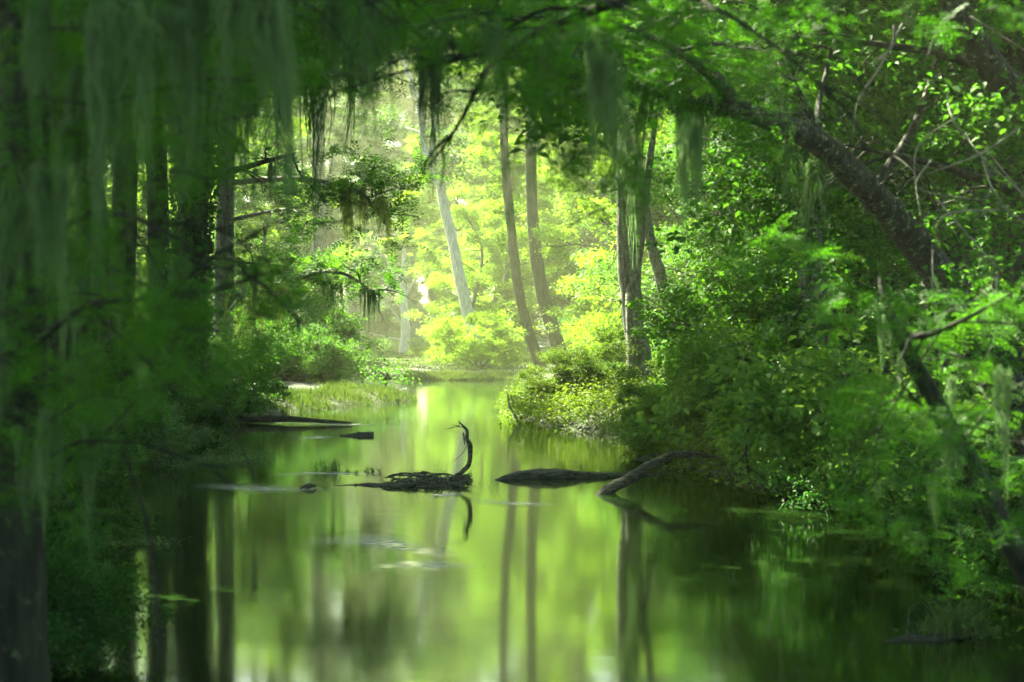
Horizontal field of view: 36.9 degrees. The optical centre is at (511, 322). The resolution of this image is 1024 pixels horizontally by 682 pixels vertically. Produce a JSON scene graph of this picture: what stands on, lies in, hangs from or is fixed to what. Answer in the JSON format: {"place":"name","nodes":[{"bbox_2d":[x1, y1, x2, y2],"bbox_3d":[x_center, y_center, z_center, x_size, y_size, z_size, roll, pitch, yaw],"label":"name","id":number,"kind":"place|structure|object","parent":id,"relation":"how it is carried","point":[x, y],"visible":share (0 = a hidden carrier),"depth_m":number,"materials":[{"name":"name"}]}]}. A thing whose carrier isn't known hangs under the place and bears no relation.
{"place":"outdoors","nodes":[
{"label":"outdoors","id":0,"kind":"place"},
{"bbox_2d":[398,366,519,380],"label":"islet grass","id":1,"kind":"structure","parent":0,"point":[449,375],"depth_m":66.30,"materials":[{"name":"green plant"}]},
{"bbox_2d":[344,349,625,380],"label":"meadow grass","id":2,"kind":"structure","parent":0,"point":[415,361],"depth_m":84.27,"materials":[{"name":"green plant"}]},
{"bbox_2d":[45,344,1023,681],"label":"water","id":3,"kind":"structure","parent":0,"point":[673,576],"depth_m":15.34,"materials":[{"name":"green liquid"}]},
{"bbox_2d":[44,507,151,676],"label":"shrub","id":4,"kind":"object","parent":3,"relation":"on","point":[62,628],"visible":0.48,"depth_m":10.39,"materials":[{"name":"green plant"}]},
{"bbox_2d":[43,387,163,550],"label":"shrub","id":5,"kind":"object","parent":3,"relation":"on","point":[110,485],"visible":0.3,"depth_m":16.39,"materials":[{"name":"green plant"}]},
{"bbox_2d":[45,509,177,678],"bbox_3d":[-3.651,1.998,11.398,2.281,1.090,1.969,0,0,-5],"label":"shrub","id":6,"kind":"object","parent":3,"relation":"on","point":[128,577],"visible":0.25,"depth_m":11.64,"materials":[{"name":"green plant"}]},
{"bbox_2d":[104,533,192,547],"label":"water weed","id":7,"kind":"object","parent":3,"relation":"on","point":[129,543],"visible":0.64,"depth_m":17.25,"materials":[{"name":"green plant"}]},
{"bbox_2d":[189,444,281,466],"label":"water weed","id":8,"kind":"object","parent":3,"relation":"on","point":[243,458],"visible":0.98,"depth_m":27.50,"materials":[{"name":"green plant"}]},
{"bbox_2d":[220,398,351,423],"bbox_3d":[-6.139,2.129,37.913,4.531,0.731,0.780,0,0,22],"label":"bank log","id":9,"kind":"object","parent":3,"relation":"on","point":[268,418],"visible":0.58,"depth_m":37.70,"materials":[{"name":"brown wood"}]},
{"bbox_2d":[373,458,511,488],"bbox_3d":[-1.079,2.324,23.760,2.184,0.535,1.895,0,0,0],"label":"debris raft","id":10,"kind":"object","parent":3,"relation":"on","point":[461,480],"visible":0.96,"depth_m":23.60,"materials":[{"name":"brown wood"}]},
{"bbox_2d":[444,421,472,481],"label":"curved branch","id":11,"kind":"object","parent":10,"relation":"on","point":[470,449],"visible":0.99,"depth_m":23.77,"materials":[{"name":"brown wood"}]},
{"bbox_2d":[495,459,670,479],"bbox_3d":[1.201,2.379,24.818,3.190,0.389,0.405,0,0,-20],"label":"sunken log","id":12,"kind":"object","parent":3,"relation":"in","point":[542,473],"visible":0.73,"depth_m":24.52,"materials":[{"name":"brown wood"}]},
{"bbox_2d":[595,427,725,494],"bbox_3d":[2.232,2.194,22.719,2.573,1.208,0.467,0,0,-29],"label":"arched log","id":13,"kind":"object","parent":3,"relation":"in","point":[624,481],"visible":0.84,"depth_m":22.53,"materials":[{"name":"brown wood"}]},
{"bbox_2d":[883,591,1015,642],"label":"clump","id":14,"kind":"object","parent":3,"relation":"in","point":[954,626],"visible":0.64,"depth_m":12.13,"materials":[{"name":"green plant"}]},
{"bbox_2d":[48,310,1020,667],"bbox_3d":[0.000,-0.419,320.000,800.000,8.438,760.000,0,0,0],"label":"ground","id":15,"kind":"structure","parent":0,"point":[594,428],"depth_m":41.80,"materials":[{"name":"green plant"}]},
{"bbox_2d":[46,110,77,466],"bbox_3d":[-7.248,-8.198,24.080,12.542,21.861,13.183,0,0,43],"label":"cypress tree","id":16,"kind":"object","parent":15,"relation":"on","point":[55,344],"visible":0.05,"depth_m":23.77,"materials":[{"name":"brown plant"}]},
{"bbox_2d":[43,341,182,474],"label":"shrub","id":17,"kind":"object","parent":15,"relation":"on","point":[126,435],"visible":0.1,"depth_m":23.82,"materials":[{"name":"green plant"}]},
{"bbox_2d":[108,128,137,394],"bbox_3d":[-8.689,-8.021,37.622,11.936,20.887,12.612,0,0,0],"label":"cypress tree","id":18,"kind":"object","parent":15,"relation":"on","point":[127,235],"visible":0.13,"depth_m":37.77,"materials":[{"name":"brown plant"}]},
{"bbox_2d":[75,396,196,468],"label":"shrub","id":19,"kind":"object","parent":15,"relation":"on","point":[174,447],"visible":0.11,"depth_m":26.75,"materials":[{"name":"green plant"}]},
{"bbox_2d":[72,36,217,407],"bbox_3d":[-8.139,-7.940,30.155,11.526,21.432,12.351,0,0,-29],"label":"cypress tree","id":20,"kind":"object","parent":15,"relation":"on","point":[83,326],"visible":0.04,"depth_m":29.77,"materials":[{"name":"brown plant"}]},
{"bbox_2d":[100,271,198,393],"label":"shrub","id":21,"kind":"object","parent":15,"relation":"on","point":[120,370],"visible":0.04,"depth_m":35.84,"materials":[{"name":"green plant"}]},
{"bbox_2d":[145,116,170,393],"bbox_3d":[-10.747,-7.199,39.257,13.115,19.219,13.177,0,0,0],"label":"cypress tree","id":22,"kind":"object","parent":15,"relation":"on","point":[150,230],"visible":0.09,"depth_m":39.77,"materials":[{"name":"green plant"}]},
{"bbox_2d":[89,396,240,452],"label":"shrub","id":23,"kind":"object","parent":15,"relation":"on","point":[200,438],"visible":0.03,"depth_m":29.72,"materials":[{"name":"green plant"}]},
{"bbox_2d":[43,367,290,496],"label":"undergrowth","id":24,"kind":"object","parent":15,"relation":"on","point":[261,405],"visible":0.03,"depth_m":39.76,"materials":[{"name":"green plant"}]},
{"bbox_2d":[69,105,308,309],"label":"broadleaf tree","id":25,"kind":"object","parent":15,"relation":"on","point":[141,250],"visible":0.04,"depth_m":65.71,"materials":[{"name":"green plant"}]},
{"bbox_2d":[105,367,277,441],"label":"shrub","id":26,"kind":"object","parent":15,"relation":"on","point":[211,418],"visible":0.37,"depth_m":32.65,"materials":[{"name":"green plant"}]},
{"bbox_2d":[0,0,469,255],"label":"cypress tree","id":27,"kind":"object","parent":15,"relation":"on","point":[314,170],"visible":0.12,"depth_m":16.33,"materials":[{"name":"green plant"}]},
{"bbox_2d":[0,0,471,681],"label":"cypress tree","id":28,"kind":"object","parent":15,"relation":"on","point":[98,56],"visible":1,"depth_m":6.11,"materials":[{"name":"green plant"}]},
{"bbox_2d":[137,87,342,315],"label":"broadleaf tree","id":29,"kind":"object","parent":15,"relation":"on","point":[264,208],"visible":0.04,"depth_m":77.44,"materials":[{"name":"green plant"}]},
{"bbox_2d":[156,57,332,412],"bbox_3d":[-6.691,-7.314,36.059,10.596,21.152,12.110,0,0,39],"label":"cypress tree","id":30,"kind":"object","parent":15,"relation":"on","point":[199,240],"visible":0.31,"depth_m":35.63,"materials":[{"name":"green plant"}]},
{"bbox_2d":[207,327,301,399],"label":"shrub","id":31,"kind":"object","parent":15,"relation":"on","point":[280,387],"visible":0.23,"depth_m":41.69,"materials":[{"name":"green plant"}]},
{"bbox_2d":[206,297,321,377],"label":"shrub","id":32,"kind":"object","parent":15,"relation":"on","point":[306,342],"visible":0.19,"depth_m":49.65,"materials":[{"name":"green plant"}]},
{"bbox_2d":[211,34,358,288],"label":"cypress tree","id":33,"kind":"object","parent":15,"relation":"on","point":[336,233],"visible":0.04,"depth_m":119.26,"materials":[{"name":"green plant"}]},
{"bbox_2d":[208,115,369,331],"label":"broadleaf tree","id":34,"kind":"object","parent":15,"relation":"on","point":[310,218],"visible":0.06,"depth_m":91.48,"materials":[{"name":"green plant"}]},
{"bbox_2d":[234,163,367,343],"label":"broadleaf tree","id":35,"kind":"object","parent":15,"relation":"on","point":[242,205],"visible":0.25,"depth_m":59.16,"materials":[{"name":"green plant"}]},
{"bbox_2d":[206,247,405,384],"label":"shrub","id":36,"kind":"object","parent":15,"relation":"on","point":[350,326],"visible":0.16,"depth_m":56.12,"materials":[{"name":"green plant"}]},
{"bbox_2d":[234,309,379,381],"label":"shrub","id":37,"kind":"object","parent":15,"relation":"on","point":[321,353],"visible":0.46,"depth_m":51.73,"materials":[{"name":"green plant"}]},
{"bbox_2d":[273,304,349,379],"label":"shrub","id":38,"kind":"object","parent":15,"relation":"on","point":[322,372],"visible":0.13,"depth_m":53.49,"materials":[{"name":"green plant"}]},
{"bbox_2d":[302,4,335,296],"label":"pale tree","id":39,"kind":"object","parent":15,"relation":"on","point":[321,242],"visible":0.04,"depth_m":85.71,"materials":[{"name":"grey plant"}]},
{"bbox_2d":[237,375,417,413],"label":"marsh grass","id":40,"kind":"structure","parent":15,"relation":"on","point":[334,389],"depth_m":46.16,"materials":[{"name":"green plant"}]},
{"bbox_2d":[209,97,452,373],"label":"cypress tree","id":41,"kind":"object","parent":15,"relation":"on","point":[345,190],"visible":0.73,"depth_m":41.23,"materials":[{"name":"green plant"}]},
{"bbox_2d":[296,60,398,311],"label":"cypress tree","id":42,"kind":"object","parent":15,"relation":"on","point":[368,235],"visible":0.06,"depth_m":149.83,"materials":[{"name":"green plant"}]},
{"bbox_2d":[310,54,409,344],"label":"cypress tree","id":43,"kind":"object","parent":15,"relation":"on","point":[354,309],"visible":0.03,"depth_m":171.25,"materials":[{"name":"green plant"}]},
{"bbox_2d":[335,289,400,340],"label":"shrub","id":44,"kind":"object","parent":15,"relation":"on","point":[380,328],"visible":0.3,"depth_m":180.31,"materials":[{"name":"green plant"}]},
{"bbox_2d":[350,358,421,389],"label":"sapling","id":45,"kind":"object","parent":15,"relation":"on","point":[380,374],"visible":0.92,"depth_m":50.92,"materials":[{"name":"green plant"}]},
{"bbox_2d":[327,79,448,331],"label":"cypress tree","id":46,"kind":"object","parent":15,"relation":"on","point":[373,149],"visible":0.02,"depth_m":185.65,"materials":[{"name":"green plant"}]},
{"bbox_2d":[359,247,433,352],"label":"bare tree","id":47,"kind":"object","parent":15,"relation":"on","point":[404,339],"visible":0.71,"depth_m":119.82,"materials":[{"name":"grey plant"}]},
{"bbox_2d":[343,42,464,345],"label":"cypress tree","id":48,"kind":"object","parent":15,"relation":"on","point":[415,323],"visible":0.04,"depth_m":164.36,"materials":[{"name":"green plant"}]},
{"bbox_2d":[334,35,498,365],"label":"white tree","id":49,"kind":"object","parent":15,"relation":"on","point":[461,285],"visible":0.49,"depth_m":82.80,"materials":[{"name":"green plant"}]},
{"bbox_2d":[382,288,455,339],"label":"shrub","id":50,"kind":"object","parent":15,"relation":"on","point":[423,308],"visible":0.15,"depth_m":176.46,"materials":[{"name":"green plant"}]},
{"bbox_2d":[357,26,493,345],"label":"cypress tree","id":51,"kind":"object","parent":15,"relation":"on","point":[422,232],"visible":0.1,"depth_m":148.49,"materials":[{"name":"green plant"}]},
{"bbox_2d":[373,7,528,302],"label":"cypress tree","id":52,"kind":"object","parent":15,"relation":"on","point":[410,148],"visible":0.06,"depth_m":129.35,"materials":[{"name":"green plant"}]},
{"bbox_2d":[417,314,499,365],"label":"shrub","id":53,"kind":"object","parent":15,"relation":"on","point":[445,321],"visible":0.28,"depth_m":84.21,"materials":[{"name":"green plant"}]},
{"bbox_2d":[401,184,552,354],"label":"broadleaf tree","id":54,"kind":"object","parent":15,"relation":"on","point":[471,212],"visible":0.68,"depth_m":92.83,"materials":[{"name":"green plant"}]},
{"bbox_2d":[426,309,532,368],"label":"shrub","id":55,"kind":"object","parent":15,"relation":"on","point":[468,349],"visible":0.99,"depth_m":78.99,"materials":[{"name":"green plant"}]},
{"bbox_2d":[388,58,608,332],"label":"broadleaf tree","id":56,"kind":"object","parent":15,"relation":"on","point":[434,254],"visible":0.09,"depth_m":111.11,"materials":[{"name":"green plant"}]},
{"bbox_2d":[426,154,575,352],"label":"broadleaf tree","id":57,"kind":"object","parent":15,"relation":"on","point":[480,179],"visible":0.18,"depth_m":101.81,"materials":[{"name":"green plant"}]},
{"bbox_2d":[428,129,574,360],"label":"broadleaf tree","id":58,"kind":"object","parent":15,"relation":"on","point":[521,184],"visible":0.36,"depth_m":95.60,"materials":[{"name":"green plant"}]},
{"bbox_2d":[484,326,530,362],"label":"shrub","id":59,"kind":"object","parent":15,"relation":"on","point":[520,345],"visible":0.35,"depth_m":89.43,"materials":[{"name":"green plant"}]},
{"bbox_2d":[474,14,566,365],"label":"leaning tree","id":60,"kind":"object","parent":15,"relation":"on","point":[541,287],"visible":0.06,"depth_m":81.72,"materials":[{"name":"brown plant"}]},
{"bbox_2d":[492,371,558,413],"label":"shrub","id":61,"kind":"object","parent":15,"relation":"on","point":[504,400],"visible":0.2,"depth_m":40.07,"materials":[{"name":"green plant"}]},
{"bbox_2d":[515,348,602,408],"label":"shrub","id":62,"kind":"object","parent":15,"relation":"on","point":[534,370],"visible":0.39,"depth_m":40.02,"materials":[{"name":"green plant"}]},
{"bbox_2d":[489,97,644,351],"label":"broadleaf tree","id":63,"kind":"object","parent":15,"relation":"on","point":[563,268],"visible":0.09,"depth_m":97.59,"materials":[{"name":"green plant"}]},
{"bbox_2d":[471,121,682,343],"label":"broadleaf tree","id":64,"kind":"object","parent":15,"relation":"on","point":[555,300],"visible":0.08,"depth_m":98.49,"materials":[{"name":"green plant"}]},
{"bbox_2d":[475,125,691,360],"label":"broadleaf tree","id":65,"kind":"object","parent":15,"relation":"on","point":[559,233],"visible":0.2,"depth_m":76.91,"materials":[{"name":"green plant"}]},
{"bbox_2d":[542,326,664,402],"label":"shrub","id":66,"kind":"object","parent":15,"relation":"on","point":[568,369],"visible":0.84,"depth_m":39.77,"materials":[{"name":"green plant"}]},
{"bbox_2d":[447,0,772,385],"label":"forked tree","id":67,"kind":"object","parent":15,"relation":"on","point":[629,257],"visible":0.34,"depth_m":41.70,"materials":[{"name":"brown plant"}]},
{"bbox_2d":[558,305,664,369],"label":"shrub","id":68,"kind":"object","parent":15,"relation":"on","point":[607,320],"visible":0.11,"depth_m":57.25,"materials":[{"name":"green plant"}]},
{"bbox_2d":[557,136,702,343],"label":"broadleaf tree","id":69,"kind":"object","parent":15,"relation":"on","point":[580,262],"visible":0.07,"depth_m":83.78,"materials":[{"name":"green plant"}]},
{"bbox_2d":[550,104,722,341],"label":"broadleaf tree","id":70,"kind":"object","parent":15,"relation":"on","point":[601,253],"visible":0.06,"depth_m":62.01,"materials":[{"name":"green plant"}]},
{"bbox_2d":[525,0,768,328],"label":"grey tree","id":71,"kind":"object","parent":15,"relation":"on","point":[657,266],"visible":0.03,"depth_m":45.86,"materials":[{"name":"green plant"}]},
{"bbox_2d":[281,0,1023,269],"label":"cypress tree","id":72,"kind":"object","parent":15,"relation":"on","point":[599,77],"visible":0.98,"depth_m":7.22,"materials":[{"name":"green plant"}]},
{"bbox_2d":[599,393,705,455],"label":"shrub","id":73,"kind":"object","parent":15,"relation":"on","point":[625,437],"visible":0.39,"depth_m":28.54,"materials":[{"name":"green plant"}]},
{"bbox_2d":[292,0,1023,483],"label":"leaning tree","id":74,"kind":"object","parent":15,"relation":"on","point":[884,206],"visible":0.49,"depth_m":12.82,"materials":[{"name":"green plant"}]},
{"bbox_2d":[614,354,724,444],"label":"shrub","id":75,"kind":"object","parent":15,"relation":"on","point":[633,393],"visible":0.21,"depth_m":29.80,"materials":[{"name":"green plant"}]},
{"bbox_2d":[578,116,774,325],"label":"broadleaf tree","id":76,"kind":"object","parent":15,"relation":"on","point":[677,261],"visible":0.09,"depth_m":53.27,"materials":[{"name":"green plant"}]},
{"bbox_2d":[479,0,924,350],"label":"cypress tree","id":77,"kind":"object","parent":15,"relation":"on","point":[825,291],"visible":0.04,"depth_m":24.87,"materials":[{"name":"green plant"}]},
{"bbox_2d":[667,350,759,440],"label":"shrub","id":78,"kind":"object","parent":15,"relation":"on","point":[682,394],"visible":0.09,"depth_m":27.96,"materials":[{"name":"green plant"}]},
{"bbox_2d":[566,0,878,310],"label":"shade tree","id":79,"kind":"object","parent":15,"relation":"on","point":[740,98],"visible":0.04,"depth_m":34.08,"materials":[{"name":"green plant"}]},
{"bbox_2d":[617,243,849,403],"bbox_3d":[5.727,0.225,32.982,6.715,4.344,5.250,0,0,41],"label":"shrub","id":80,"kind":"object","parent":15,"relation":"on","point":[655,329],"visible":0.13,"depth_m":33.03,"materials":[{"name":"green plant"}]},
{"bbox_2d":[569,17,920,309],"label":"broadleaf tree","id":81,"kind":"object","parent":15,"relation":"on","point":[661,219],"visible":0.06,"depth_m":58.57,"materials":[{"name":"green plant"}]},
{"bbox_2d":[715,351,797,494],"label":"shrub","id":82,"kind":"object","parent":15,"relation":"on","point":[731,387],"depth_m":22.33,"materials":[{"name":"green plant"}]},
{"bbox_2d":[633,255,880,423],"bbox_3d":[5.713,0.505,29.606,7.032,3.894,8.146,0,0,21],"label":"shrub","id":83,"kind":"object","parent":15,"relation":"on","point":[696,304],"visible":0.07,"depth_m":29.95,"materials":[{"name":"green plant"}]},
{"bbox_2d":[491,365,1023,648],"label":"undergrowth","id":84,"kind":"object","parent":15,"relation":"on","point":[584,400],"visible":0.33,"depth_m":34.88,"materials":[{"name":"green plant"}]},
{"bbox_2d":[666,298,870,443],"bbox_3d":[4.627,0.925,26.761,4.391,2.840,3.433,0,0,-38],"label":"shrub","id":85,"kind":"object","parent":15,"relation":"on","point":[695,353],"visible":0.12,"depth_m":25.93,"materials":[{"name":"green plant"}]},
{"bbox_2d":[660,41,896,346],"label":"broadleaf tree","id":86,"kind":"object","parent":15,"relation":"on","point":[708,245],"visible":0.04,"depth_m":40.25,"materials":[{"name":"green plant"}]},
{"bbox_2d":[608,0,954,328],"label":"broadleaf tree","id":87,"kind":"object","parent":15,"relation":"on","point":[672,196],"visible":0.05,"depth_m":43.88,"materials":[{"name":"green plant"}]},
{"bbox_2d":[608,0,1023,562],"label":"broadleaf tree","id":88,"kind":"object","parent":15,"relation":"on","point":[791,439],"visible":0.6,"depth_m":15.25,"materials":[{"name":"green plant"}]},
{"bbox_2d":[648,3,989,303],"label":"broadleaf tree","id":89,"kind":"object","parent":15,"relation":"on","point":[701,214],"visible":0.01,"depth_m":53.11,"materials":[{"name":"green plant"}]},
{"bbox_2d":[744,344,906,513],"bbox_3d":[4.736,1.419,21.346,3.056,2.256,3.752,0,0,15],"label":"shrub","id":90,"kind":"object","parent":15,"relation":"on","point":[786,458],"visible":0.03,"depth_m":20.89,"materials":[{"name":"green plant"}]},
{"bbox_2d":[689,192,990,363],"bbox_3d":[6.806,0.107,26.927,7.210,4.485,7.231,0,0,-29],"label":"shrub","id":91,"kind":"object","parent":15,"relation":"on","point":[754,314],"visible":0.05,"depth_m":26.03,"materials":[{"name":"green plant"}]},
{"bbox_2d":[713,3,990,329],"bbox_3d":[7.935,-2.866,33.720,6.765,9.986,8.492,0,0,-5],"label":"broadleaf tree","id":92,"kind":"object","parent":15,"relation":"on","point":[774,194],"visible":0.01,"depth_m":33.68,"materials":[{"name":"green plant"}]},
{"bbox_2d":[684,0,1023,399],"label":"vine tree","id":93,"kind":"object","parent":15,"relation":"on","point":[989,63],"visible":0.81,"depth_m":14.45,"materials":[{"name":"brown plant"}]},
{"bbox_2d":[698,209,1023,619],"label":"leaning tree","id":94,"kind":"object","parent":15,"relation":"on","point":[996,516],"visible":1,"depth_m":8.71,"materials":[{"name":"green plant"}]},
{"bbox_2d":[741,0,1008,503],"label":"dark tree","id":95,"kind":"object","parent":15,"relation":"on","point":[957,244],"visible":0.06,"depth_m":19.83,"materials":[{"name":"green plant"}]},
{"bbox_2d":[765,194,990,356],"bbox_3d":[7.283,-0.023,25.292,6.113,4.512,7.505,0,0,18],"label":"shrub","id":96,"kind":"object","parent":15,"relation":"on","point":[787,304],"visible":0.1,"depth_m":24.08,"materials":[{"name":"green plant"}]},
{"bbox_2d":[771,0,990,290],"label":"broadleaf tree","id":97,"kind":"object","parent":15,"relation":"on","point":[867,75],"visible":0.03,"depth_m":29.53,"materials":[{"name":"green plant"}]},
{"bbox_2d":[762,379,1007,519],"bbox_3d":[5.067,1.540,20.666,3.751,2.077,4.344,0,0,3],"label":"shrub","id":98,"kind":"object","parent":15,"relation":"on","point":[774,484],"visible":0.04,"depth_m":19.84,"materials":[{"name":"green plant"}]},
{"bbox_2d":[760,424,1023,536],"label":"bush","id":99,"kind":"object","parent":15,"relation":"on","point":[889,502],"depth_m":19.12,"materials":[{"name":"green plant"}]},
{"bbox_2d":[807,0,990,314],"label":"broadleaf tree","id":100,"kind":"object","parent":15,"relation":"on","point":[856,92],"visible":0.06,"depth_m":28.83,"materials":[{"name":"green plant"}]},
{"bbox_2d":[790,261,1023,471],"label":"shrub","id":101,"kind":"object","parent":15,"relation":"on","point":[893,301],"visible":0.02,"depth_m":21.77,"materials":[{"name":"green plant"}]},
{"bbox_2d":[825,309,1023,506],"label":"shrub","id":102,"kind":"object","parent":15,"relation":"on","point":[1020,338],"visible":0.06,"depth_m":19.01,"materials":[{"name":"green plant"}]},
{"bbox_2d":[881,436,1023,565],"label":"shrub","id":103,"kind":"object","parent":15,"relation":"on","point":[924,515],"visible":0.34,"depth_m":16.75,"materials":[{"name":"green plant"}]},
{"bbox_2d":[919,496,1023,601],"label":"shrub","id":104,"kind":"object","parent":15,"relation":"on","point":[1002,576],"visible":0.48,"depth_m":14.02,"materials":[{"name":"green plant"}]},
{"bbox_2d":[990,0,1023,350],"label":"shade tree","id":105,"kind":"object","parent":15,"relation":"on","point":[1014,269],"visible":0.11,"depth_m":22.28,"materials":[{"name":"green plant"}]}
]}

